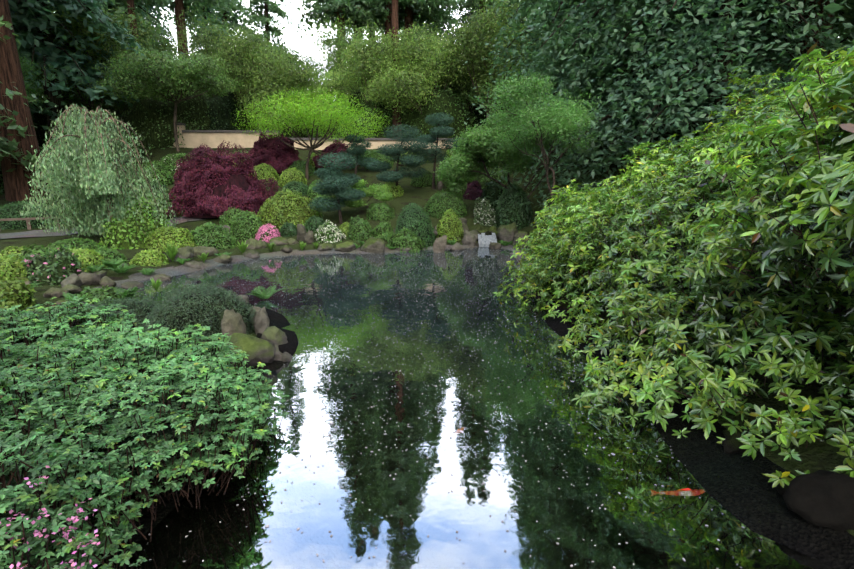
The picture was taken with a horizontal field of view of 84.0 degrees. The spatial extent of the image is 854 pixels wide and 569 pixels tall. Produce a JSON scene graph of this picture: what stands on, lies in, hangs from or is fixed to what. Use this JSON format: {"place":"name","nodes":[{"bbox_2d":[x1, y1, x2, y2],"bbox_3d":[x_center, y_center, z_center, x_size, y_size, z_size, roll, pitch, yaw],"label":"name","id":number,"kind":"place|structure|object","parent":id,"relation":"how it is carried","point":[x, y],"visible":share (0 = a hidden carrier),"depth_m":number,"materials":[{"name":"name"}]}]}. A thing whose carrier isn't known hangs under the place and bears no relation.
{"place":"outdoors","nodes":[
{"label":"outdoors","id":0,"kind":"place"},
{"bbox_2d":[78,245,541,308],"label":"gravel beach","id":1,"kind":"structure","parent":0,"point":[169,271],"depth_m":13.11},
{"bbox_2d":[0,104,853,535],"bbox_3d":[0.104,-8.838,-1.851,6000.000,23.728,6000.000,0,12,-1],"label":"terrain","id":2,"kind":"structure","parent":0,"point":[816,454],"depth_m":13.68,"materials":[{"name":"plant"}]},
{"bbox_2d":[0,256,26,279],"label":"mound shrub","id":3,"kind":"object","parent":2,"relation":"on","point":[10,268],"visible":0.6,"depth_m":9.03,"materials":[{"name":"green plant"}]},
{"bbox_2d":[0,276,36,311],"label":"mound shrub","id":4,"kind":"object","parent":2,"relation":"on","point":[13,292],"visible":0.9,"depth_m":7.25,"materials":[{"name":"green plant"}]},
{"bbox_2d":[0,15,49,179],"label":"conifer tree","id":5,"kind":"object","parent":2,"relation":"on","point":[10,148],"visible":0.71,"depth_m":18.61,"materials":[{"name":"green plant"}]},
{"bbox_2d":[0,201,62,229],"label":"mound shrub","id":6,"kind":"object","parent":2,"relation":"on","point":[13,210],"visible":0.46,"depth_m":16.04,"materials":[{"name":"green plant"}]},
{"bbox_2d":[8,0,65,129],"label":"conifer tree","id":7,"kind":"object","parent":2,"relation":"on","point":[37,108],"visible":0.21,"depth_m":25.86,"materials":[{"name":"green plant"}]},
{"bbox_2d":[19,53,55,103],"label":"broadleaf tree","id":8,"kind":"object","parent":2,"relation":"on","point":[27,72],"visible":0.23,"depth_m":23.37,"materials":[{"name":"green plant"}]},
{"bbox_2d":[29,88,48,147],"bbox_3d":[-28.257,-11.111,31.415,7.146,7.019,8.117,0,12,-1],"label":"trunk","id":9,"kind":"object","parent":2,"relation":"on","point":[40,120],"visible":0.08,"depth_m":31.10,"materials":[{"name":"green plant"}]},
{"bbox_2d":[20,242,88,285],"bbox_3d":[-7.422,-0.332,9.388,1.204,1.006,1.106,0,12,-1],"label":"mound shrub","id":10,"kind":"object","parent":2,"relation":"on","point":[58,268],"visible":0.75,"depth_m":9.14,"materials":[{"name":"green plant"}]},
{"bbox_2d":[0,0,114,200],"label":"conifer tree","id":11,"kind":"object","parent":2,"relation":"on","point":[17,187],"visible":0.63,"depth_m":19.72,"materials":[{"name":"brown plant"}]},
{"bbox_2d":[45,237,102,254],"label":"mound shrub","id":12,"kind":"object","parent":2,"relation":"on","point":[81,243],"visible":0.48,"depth_m":12.03,"materials":[{"name":"green plant"}]},
{"bbox_2d":[8,0,148,139],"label":"conifer tree","id":13,"kind":"object","parent":2,"relation":"on","point":[41,21],"visible":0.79,"depth_m":26.21,"materials":[{"name":"green plant"}]},
{"bbox_2d":[70,247,107,271],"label":"mound shrub","id":14,"kind":"object","parent":2,"relation":"on","point":[90,257],"visible":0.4,"depth_m":10.59,"materials":[{"name":"green plant"}]},
{"bbox_2d":[21,4,160,124],"bbox_3d":[-22.682,-13.543,31.492,8.983,9.225,8.614,1,12,6],"label":"broadleaf tree","id":15,"kind":"object","parent":2,"relation":"on","point":[86,32],"visible":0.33,"depth_m":30.07,"materials":[{"name":"green plant"}]},
{"bbox_2d":[39,103,151,162],"bbox_3d":[-18.337,-8.064,26.250,5.267,4.044,5.521,0,12,-1],"label":"understory shrub","id":16,"kind":"object","parent":2,"relation":"on","point":[139,147],"visible":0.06,"depth_m":26.22,"materials":[{"name":"green plant"}]},
{"bbox_2d":[79,285,122,304],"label":"mound shrub","id":17,"kind":"object","parent":2,"relation":"on","point":[100,294],"visible":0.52,"depth_m":8.21,"materials":[{"name":"green plant"}]},
{"bbox_2d":[20,103,182,236],"bbox_3d":[-9.388,-2.967,13.522,3.556,4.062,3.955,0,12,-1],"label":"weeping tree","id":18,"kind":"object","parent":2,"relation":"on","point":[103,177],"visible":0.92,"depth_m":13.16,"materials":[{"name":"green plant"}]},
{"bbox_2d":[0,216,210,238],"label":"gravel path","id":19,"kind":"structure","parent":2,"relation":"on","point":[41,233],"depth_m":15.02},
{"bbox_2d":[40,0,171,82],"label":"conifer tree","id":20,"kind":"object","parent":2,"relation":"on","point":[139,9],"visible":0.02,"depth_m":35.55,"materials":[{"name":"green plant"}]},
{"bbox_2d":[66,37,157,119],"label":"broadleaf tree","id":21,"kind":"object","parent":2,"relation":"on","point":[106,96],"visible":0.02,"depth_m":31.73,"materials":[{"name":"green plant"}]},
{"bbox_2d":[96,246,128,262],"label":"mound shrub","id":22,"kind":"object","parent":2,"relation":"on","point":[110,254],"visible":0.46,"depth_m":11.21,"materials":[{"name":"green plant"}]},
{"bbox_2d":[83,297,161,332],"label":"juniper shrub","id":23,"kind":"object","parent":2,"relation":"on","point":[140,309],"visible":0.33,"depth_m":6.27,"materials":[{"name":"green plant"}]},
{"bbox_2d":[98,189,169,249],"bbox_3d":[-8.640,-1.794,13.977,1.971,2.136,2.152,0,12,-1],"label":"mound shrub","id":24,"kind":"object","parent":2,"relation":"on","point":[128,232],"visible":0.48,"depth_m":13.49,"materials":[{"name":"green plant"}]},
{"bbox_2d":[113,0,170,48],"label":"slender conifer","id":25,"kind":"object","parent":2,"relation":"on","point":[131,4],"visible":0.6,"depth_m":34.31,"materials":[{"name":"green plant"}]},
{"bbox_2d":[0,296,289,568],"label":"shrub","id":26,"kind":"object","parent":2,"relation":"on","point":[90,410],"visible":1,"depth_m":2.92,"materials":[{"name":"green plant"}]},
{"bbox_2d":[129,249,168,266],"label":"mound shrub","id":27,"kind":"object","parent":2,"relation":"on","point":[153,258],"visible":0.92,"depth_m":11.42,"materials":[{"name":"green plant"}]},
{"bbox_2d":[112,0,187,58],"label":"conifer tree","id":28,"kind":"object","parent":2,"relation":"on","point":[151,8],"visible":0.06,"depth_m":47.16,"materials":[{"name":"green plant"}]},
{"bbox_2d":[134,160,173,185],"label":"mound shrub","id":29,"kind":"object","parent":2,"relation":"on","point":[163,173],"visible":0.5,"depth_m":22.01,"materials":[{"name":"green plant"}]},
{"bbox_2d":[85,46,242,151],"bbox_3d":[-15.447,-10.878,28.967,6.874,6.204,8.793,4,12,19],"label":"maple tree","id":30,"kind":"object","parent":2,"relation":"on","point":[179,76],"visible":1,"depth_m":27.42,"materials":[{"name":"green plant"}]},
{"bbox_2d":[108,85,221,149],"bbox_3d":[-17.650,-11.816,32.823,7.171,6.101,8.185,0,12,-1],"label":"understory shrub","id":31,"kind":"object","parent":2,"relation":"on","point":[151,121],"visible":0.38,"depth_m":30.26,"materials":[{"name":"green plant"}]},
{"bbox_2d":[139,7,190,60],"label":"broadleaf tree","id":32,"kind":"object","parent":2,"relation":"on","point":[163,48],"visible":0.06,"depth_m":41.60,"materials":[{"name":"green plant"}]},
{"bbox_2d":[143,226,197,251],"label":"mound shrub","id":33,"kind":"object","parent":2,"relation":"on","point":[162,236],"visible":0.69,"depth_m":13.44,"materials":[{"name":"green plant"}]},
{"bbox_2d":[157,153,200,177],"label":"mound shrub","id":34,"kind":"object","parent":2,"relation":"on","point":[168,162],"visible":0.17,"depth_m":23.73,"materials":[{"name":"green plant"}]},
{"bbox_2d":[67,303,298,568],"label":"bank","id":35,"kind":"structure","parent":2,"relation":"on","point":[279,321],"depth_m":3.15,"materials":[{"name":"soil"}]},
{"bbox_2d":[146,0,237,60],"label":"conifer tree","id":36,"kind":"object","parent":2,"relation":"on","point":[176,7],"visible":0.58,"depth_m":56.37,"materials":[{"name":"green plant"}]},
{"bbox_2d":[139,282,256,341],"bbox_3d":[-2.973,0.380,6.177,1.414,0.879,1.253,4,12,18],"label":"juniper shrub","id":37,"kind":"object","parent":2,"relation":"on","point":[202,304],"visible":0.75,"depth_m":5.82,"materials":[{"name":"green plant"}]},
{"bbox_2d":[186,0,232,61],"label":"conifer tree","id":38,"kind":"object","parent":2,"relation":"on","point":[208,10],"visible":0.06,"depth_m":66.53,"materials":[{"name":"green plant"}]},
{"bbox_2d":[190,222,237,249],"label":"mound shrub","id":39,"kind":"object","parent":2,"relation":"on","point":[214,236],"visible":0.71,"depth_m":14.09,"materials":[{"name":"green plant"}]},
{"bbox_2d":[163,140,278,217],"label":"japanese maple","id":40,"kind":"object","parent":2,"relation":"on","point":[206,187],"visible":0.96,"depth_m":17.63,"materials":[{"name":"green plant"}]},
{"bbox_2d":[196,0,252,39],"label":"conifer tree","id":41,"kind":"object","parent":2,"relation":"on","point":[234,22],"visible":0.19,"depth_m":73.24,"materials":[{"name":"green plant"}]},
{"bbox_2d":[163,6,289,106],"bbox_3d":[-14.420,-15.455,35.417,9.485,9.282,6.735,3,12,14],"label":"broadleaf tree","id":42,"kind":"object","parent":2,"relation":"on","point":[199,40],"visible":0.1,"depth_m":33.76,"materials":[{"name":"green plant"}]},
{"bbox_2d":[204,91,249,129],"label":"understory shrub","id":43,"kind":"object","parent":2,"relation":"on","point":[224,109],"visible":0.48,"depth_m":33.41,"materials":[{"name":"green plant"}]},
{"bbox_2d":[230,211,262,239],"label":"mound shrub","id":44,"kind":"object","parent":2,"relation":"on","point":[246,226],"visible":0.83,"depth_m":16.04,"materials":[{"name":"green plant"}]},
{"bbox_2d":[221,295,291,367],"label":"rocks","id":45,"kind":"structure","parent":2,"relation":"on","point":[264,348],"depth_m":5.60,"materials":[{"name":"stone"}]},
{"bbox_2d":[210,27,316,129],"bbox_3d":[-11.095,-13.328,32.990,6.810,7.292,7.102,10,15,40],"label":"broadleaf tree","id":46,"kind":"object","parent":2,"relation":"on","point":[260,72],"visible":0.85,"depth_m":31.63,"materials":[{"name":"green plant"}]},
{"bbox_2d":[251,163,278,182],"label":"mound shrub","id":47,"kind":"object","parent":2,"relation":"on","point":[264,171],"visible":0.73,"depth_m":22.99,"materials":[{"name":"green plant"}]},
{"bbox_2d":[255,223,281,242],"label":"mound shrub","id":48,"kind":"object","parent":2,"relation":"on","point":[265,233],"visible":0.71,"depth_m":15.70,"materials":[{"name":"pink plant"}]},
{"bbox_2d":[239,0,301,59],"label":"conifer tree","id":49,"kind":"object","parent":2,"relation":"on","point":[263,17],"visible":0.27,"depth_m":60.67,"materials":[{"name":"green plant"}]},
{"bbox_2d":[244,130,302,173],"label":"japanese maple","id":50,"kind":"object","parent":2,"relation":"on","point":[281,157],"visible":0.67,"depth_m":24.27,"materials":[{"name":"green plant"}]},
{"bbox_2d":[238,67,314,137],"bbox_3d":[-11.526,-13.722,37.539,7.981,6.098,7.767,7,13,30],"label":"understory shrub","id":51,"kind":"object","parent":2,"relation":"on","point":[304,134],"visible":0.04,"depth_m":35.30,"materials":[{"name":"green plant"}]},
{"bbox_2d":[17,181,541,304],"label":"shore rocks","id":52,"kind":"object","parent":2,"relation":"on","point":[72,283],"depth_m":14.59,"materials":[{"name":"stone"}]},
{"bbox_2d":[257,188,322,229],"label":"mound shrub","id":53,"kind":"object","parent":2,"relation":"on","point":[282,207],"visible":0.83,"depth_m":17.28,"materials":[{"name":"green plant"}]},
{"bbox_2d":[278,167,307,187],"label":"mound shrub","id":54,"kind":"object","parent":2,"relation":"on","point":[289,175],"visible":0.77,"depth_m":22.21,"materials":[{"name":"green plant"}]},
{"bbox_2d":[257,41,344,97],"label":"broadleaf tree","id":55,"kind":"object","parent":2,"relation":"on","point":[306,60],"visible":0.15,"depth_m":36.93,"materials":[{"name":"green plant"}]},
{"bbox_2d":[231,87,388,179],"bbox_3d":[-5.489,-7.299,23.145,7.158,4.648,6.152,-11,16,-42],"label":"tree","id":56,"kind":"object","parent":2,"relation":"on","point":[335,115],"visible":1,"depth_m":22.84,"materials":[{"name":"green plant"}]},
{"bbox_2d":[173,123,462,149],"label":"garden wall","id":57,"kind":"structure","parent":2,"relation":"on","point":[209,138],"depth_m":30.77,"materials":[{"name":"paint"}]},
{"bbox_2d":[289,68,355,137],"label":"broadleaf tree","id":58,"kind":"object","parent":2,"relation":"on","point":[335,83],"visible":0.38,"depth_m":33.73,"materials":[{"name":"green plant"}]},
{"bbox_2d":[314,219,346,242],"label":"mound shrub","id":59,"kind":"object","parent":2,"relation":"on","point":[328,232],"visible":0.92,"depth_m":15.74,"materials":[{"name":"white plant"}]},
{"bbox_2d":[312,140,357,167],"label":"japanese maple","id":60,"kind":"object","parent":2,"relation":"on","point":[332,147],"visible":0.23,"depth_m":25.47,"materials":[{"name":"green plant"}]},
{"bbox_2d":[308,152,365,223],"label":"niwaki pine","id":61,"kind":"object","parent":2,"relation":"on","point":[338,184],"visible":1,"depth_m":16.95,"materials":[{"name":"green plant"}]},
{"bbox_2d":[290,0,388,100],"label":"conifer tree","id":62,"kind":"object","parent":2,"relation":"on","point":[341,8],"visible":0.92,"depth_m":47.59,"materials":[{"name":"green plant"}]},
{"bbox_2d":[302,13,401,96],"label":"broadleaf tree","id":63,"kind":"object","parent":2,"relation":"on","point":[338,42],"visible":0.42,"depth_m":40.62,"materials":[{"name":"green plant"}]},
{"bbox_2d":[340,134,378,173],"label":"niwaki pine","id":64,"kind":"object","parent":2,"relation":"on","point":[357,150],"visible":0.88,"depth_m":24.43,"materials":[{"name":"green plant"}]},
{"bbox_2d":[347,215,372,240],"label":"mound shrub","id":65,"kind":"object","parent":2,"relation":"on","point":[359,229],"visible":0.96,"depth_m":15.99,"materials":[{"name":"green plant"}]},
{"bbox_2d":[334,108,388,137],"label":"understory shrub","id":66,"kind":"object","parent":2,"relation":"on","point":[381,135],"visible":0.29,"depth_m":32.42,"materials":[{"name":"green plant"}]},
{"bbox_2d":[330,179,394,212],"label":"cloud-pruned tree","id":67,"kind":"object","parent":2,"relation":"on","point":[381,192],"visible":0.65,"depth_m":18.19,"materials":[{"name":"green plant"}]},
{"bbox_2d":[339,83,402,137],"bbox_3d":[-3.775,-12.914,35.803,6.681,5.696,6.116,-7,14,-32],"label":"understory shrub","id":68,"kind":"object","parent":2,"relation":"on","point":[370,104],"visible":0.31,"depth_m":33.90,"materials":[{"name":"green plant"}]},
{"bbox_2d":[332,27,423,121],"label":"broadleaf tree","id":69,"kind":"object","parent":2,"relation":"on","point":[360,61],"visible":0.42,"depth_m":32.45,"materials":[{"name":"green plant"}]},
{"bbox_2d":[366,202,394,220],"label":"mound shrub","id":70,"kind":"object","parent":2,"relation":"on","point":[381,211],"visible":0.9,"depth_m":17.80,"materials":[{"name":"green plant"}]},
{"bbox_2d":[370,220,392,239],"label":"mound shrub","id":71,"kind":"object","parent":2,"relation":"on","point":[383,230],"visible":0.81,"depth_m":16.01,"materials":[{"name":"green plant"}]},
{"bbox_2d":[344,0,437,40],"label":"conifer tree","id":72,"kind":"object","parent":2,"relation":"on","point":[388,24],"visible":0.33,"depth_m":50.98,"materials":[{"name":"green plant"}]},
{"bbox_2d":[366,124,427,186],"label":"niwaki pine","id":73,"kind":"object","parent":2,"relation":"on","point":[393,176],"visible":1,"depth_m":20.27,"materials":[{"name":"green plant"}]},
{"bbox_2d":[364,0,434,137],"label":"slender conifer","id":74,"kind":"object","parent":2,"relation":"on","point":[395,22],"visible":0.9,"depth_m":33.24,"materials":[{"name":"green plant"}]},
{"bbox_2d":[387,227,426,251],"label":"mound shrub","id":75,"kind":"object","parent":2,"relation":"on","point":[407,238],"visible":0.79,"depth_m":15.27,"materials":[{"name":"green plant"}]},
{"bbox_2d":[368,22,457,105],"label":"broadleaf tree","id":76,"kind":"object","parent":2,"relation":"on","point":[425,36],"visible":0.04,"depth_m":33.49,"materials":[{"name":"green plant"}]},
{"bbox_2d":[365,0,463,38],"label":"conifer tree","id":77,"kind":"object","parent":2,"relation":"on","point":[409,19],"visible":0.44,"depth_m":52.40,"materials":[{"name":"green plant"}]},
{"bbox_2d":[395,203,434,247],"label":"mound shrub","id":78,"kind":"object","parent":2,"relation":"on","point":[417,221],"visible":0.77,"depth_m":15.71,"materials":[{"name":"green plant"}]},
{"bbox_2d":[360,22,476,120],"bbox_3d":[-0.783,-13.630,33.087,7.803,8.013,7.482,-11,16,-42],"label":"broadleaf tree","id":79,"kind":"object","parent":2,"relation":"on","point":[412,88],"visible":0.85,"depth_m":31.79,"materials":[{"name":"green plant"}]},
{"bbox_2d":[410,170,436,186],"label":"mound shrub","id":80,"kind":"object","parent":2,"relation":"on","point":[425,180],"visible":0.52,"depth_m":22.28,"materials":[{"name":"green plant"}]},
{"bbox_2d":[409,112,459,188],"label":"niwaki pine","id":81,"kind":"object","parent":2,"relation":"on","point":[433,139],"visible":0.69,"depth_m":21.09,"materials":[{"name":"green plant"}]},
{"bbox_2d":[398,67,474,137],"bbox_3d":[0.632,-12.650,35.029,6.150,6.394,6.954,0,12,-1],"label":"understory shrub","id":82,"kind":"object","parent":2,"relation":"on","point":[445,101],"visible":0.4,"depth_m":32.91,"materials":[{"name":"green plant"}]},
{"bbox_2d":[423,189,466,218],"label":"mound shrub","id":83,"kind":"object","parent":2,"relation":"on","point":[439,204],"visible":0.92,"depth_m":18.04,"materials":[{"name":"green plant"}]},
{"bbox_2d":[436,208,463,241],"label":"mound shrub","id":84,"kind":"object","parent":2,"relation":"on","point":[450,225],"visible":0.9,"depth_m":16.39,"materials":[{"name":"green plant"}]},
{"bbox_2d":[402,31,509,113],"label":"broadleaf tree","id":85,"kind":"object","parent":2,"relation":"on","point":[464,91],"visible":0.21,"depth_m":33.53,"materials":[{"name":"green plant"}]},
{"bbox_2d":[463,180,482,199],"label":"shrub","id":86,"kind":"object","parent":2,"relation":"on","point":[473,189],"visible":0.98,"depth_m":20.43,"materials":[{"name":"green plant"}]},
{"bbox_2d":[443,0,505,38],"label":"conifer tree","id":87,"kind":"object","parent":2,"relation":"on","point":[468,4],"visible":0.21,"depth_m":56.92,"materials":[{"name":"green plant"}]},
{"bbox_2d":[473,197,496,227],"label":"mound shrub","id":88,"kind":"object","parent":2,"relation":"on","point":[484,214],"visible":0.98,"depth_m":17.59,"materials":[{"name":"green plant"}]},
{"bbox_2d":[433,110,538,190],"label":"tree","id":89,"kind":"object","parent":2,"relation":"on","point":[478,152],"visible":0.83,"depth_m":17.33,"materials":[{"name":"green plant"}]},
{"bbox_2d":[429,0,548,117],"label":"broadleaf tree","id":90,"kind":"object","parent":2,"relation":"on","point":[469,43],"visible":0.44,"depth_m":30.83,"materials":[{"name":"green plant"}]},
{"bbox_2d":[474,161,506,189],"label":"tree","id":91,"kind":"object","parent":2,"relation":"on","point":[482,179],"visible":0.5,"depth_m":21.01,"materials":[{"name":"green plant"}]},
{"bbox_2d":[480,181,504,209],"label":"mound shrub","id":92,"kind":"object","parent":2,"relation":"on","point":[490,190],"visible":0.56,"depth_m":19.25,"materials":[{"name":"green plant"}]},
{"bbox_2d":[494,183,533,229],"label":"mound shrub","id":93,"kind":"object","parent":2,"relation":"on","point":[510,208],"visible":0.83,"depth_m":17.24,"materials":[{"name":"green plant"}]},
{"bbox_2d":[466,68,602,205],"bbox_3d":[3.375,-3.669,14.470,4.025,4.873,5.031,2,12,10],"label":"broadleaf tree","id":94,"kind":"object","parent":2,"relation":"on","point":[552,123],"visible":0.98,"depth_m":13.24,"materials":[{"name":"green plant"}]},
{"bbox_2d":[457,0,686,174],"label":"conifer tree","id":95,"kind":"object","parent":2,"relation":"on","point":[526,50],"visible":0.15,"depth_m":23.33,"materials":[{"name":"green plant"}]},
{"bbox_2d":[466,0,785,222],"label":"conifer tree","id":96,"kind":"object","parent":2,"relation":"on","point":[549,4],"visible":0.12,"depth_m":18.91,"materials":[{"name":"green plant"}]},
{"bbox_2d":[493,42,853,487],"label":"rhododendron","id":97,"kind":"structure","parent":2,"relation":"on","point":[720,232],"depth_m":4.12,"materials":[{"name":"green plant"}]},
{"bbox_2d":[493,0,853,212],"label":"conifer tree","id":98,"kind":"object","parent":2,"relation":"on","point":[590,65],"visible":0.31,"depth_m":16.01,"materials":[{"name":"green plant"}]},
{"bbox_2d":[532,286,853,568],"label":"bank","id":99,"kind":"structure","parent":2,"relation":"on","point":[738,486],"depth_m":3.22,"materials":[{"name":"soil"}]},
{"bbox_2d":[549,0,853,206],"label":"conifer tree","id":100,"kind":"object","parent":2,"relation":"on","point":[720,30],"visible":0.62,"depth_m":13.21,"materials":[{"name":"green plant"}]},
{"bbox_2d":[553,298,853,531],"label":"shore rocks","id":101,"kind":"object","parent":2,"relation":"on","point":[822,498],"depth_m":2.82,"materials":[{"name":"stone"}]},
{"bbox_2d":[708,0,853,52],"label":"conifer tree","id":102,"kind":"object","parent":2,"relation":"on","point":[832,7],"visible":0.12,"depth_m":12.40,"materials":[{"name":"green plant"}]},
{"bbox_2d":[756,0,853,63],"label":"conifer tree","id":103,"kind":"object","parent":2,"relation":"on","point":[849,19],"visible":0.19,"depth_m":16.36,"materials":[{"name":"green plant"}]},
{"bbox_2d":[782,0,835,98],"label":"conifer tree","id":104,"kind":"object","parent":2,"relation":"on","point":[820,4],"visible":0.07,"depth_m":14.94,"materials":[{"name":"green plant"}]},
{"bbox_2d":[114,247,833,568],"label":"pond water","id":105,"kind":"structure","parent":0,"point":[429,503],"depth_m":3.65,"materials":[{"name":"liquid"}]},
{"bbox_2d":[112,250,760,568],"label":"petals","id":106,"kind":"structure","parent":105,"relation":"on","point":[422,393],"depth_m":5.06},
{"bbox_2d":[154,0,838,79],"bbox_3d":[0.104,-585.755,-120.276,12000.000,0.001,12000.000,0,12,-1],"label":"sky","id":107,"kind":"structure","parent":0,"point":[293,13],"depth_m":1837.57,"materials":[{"name":"white"}]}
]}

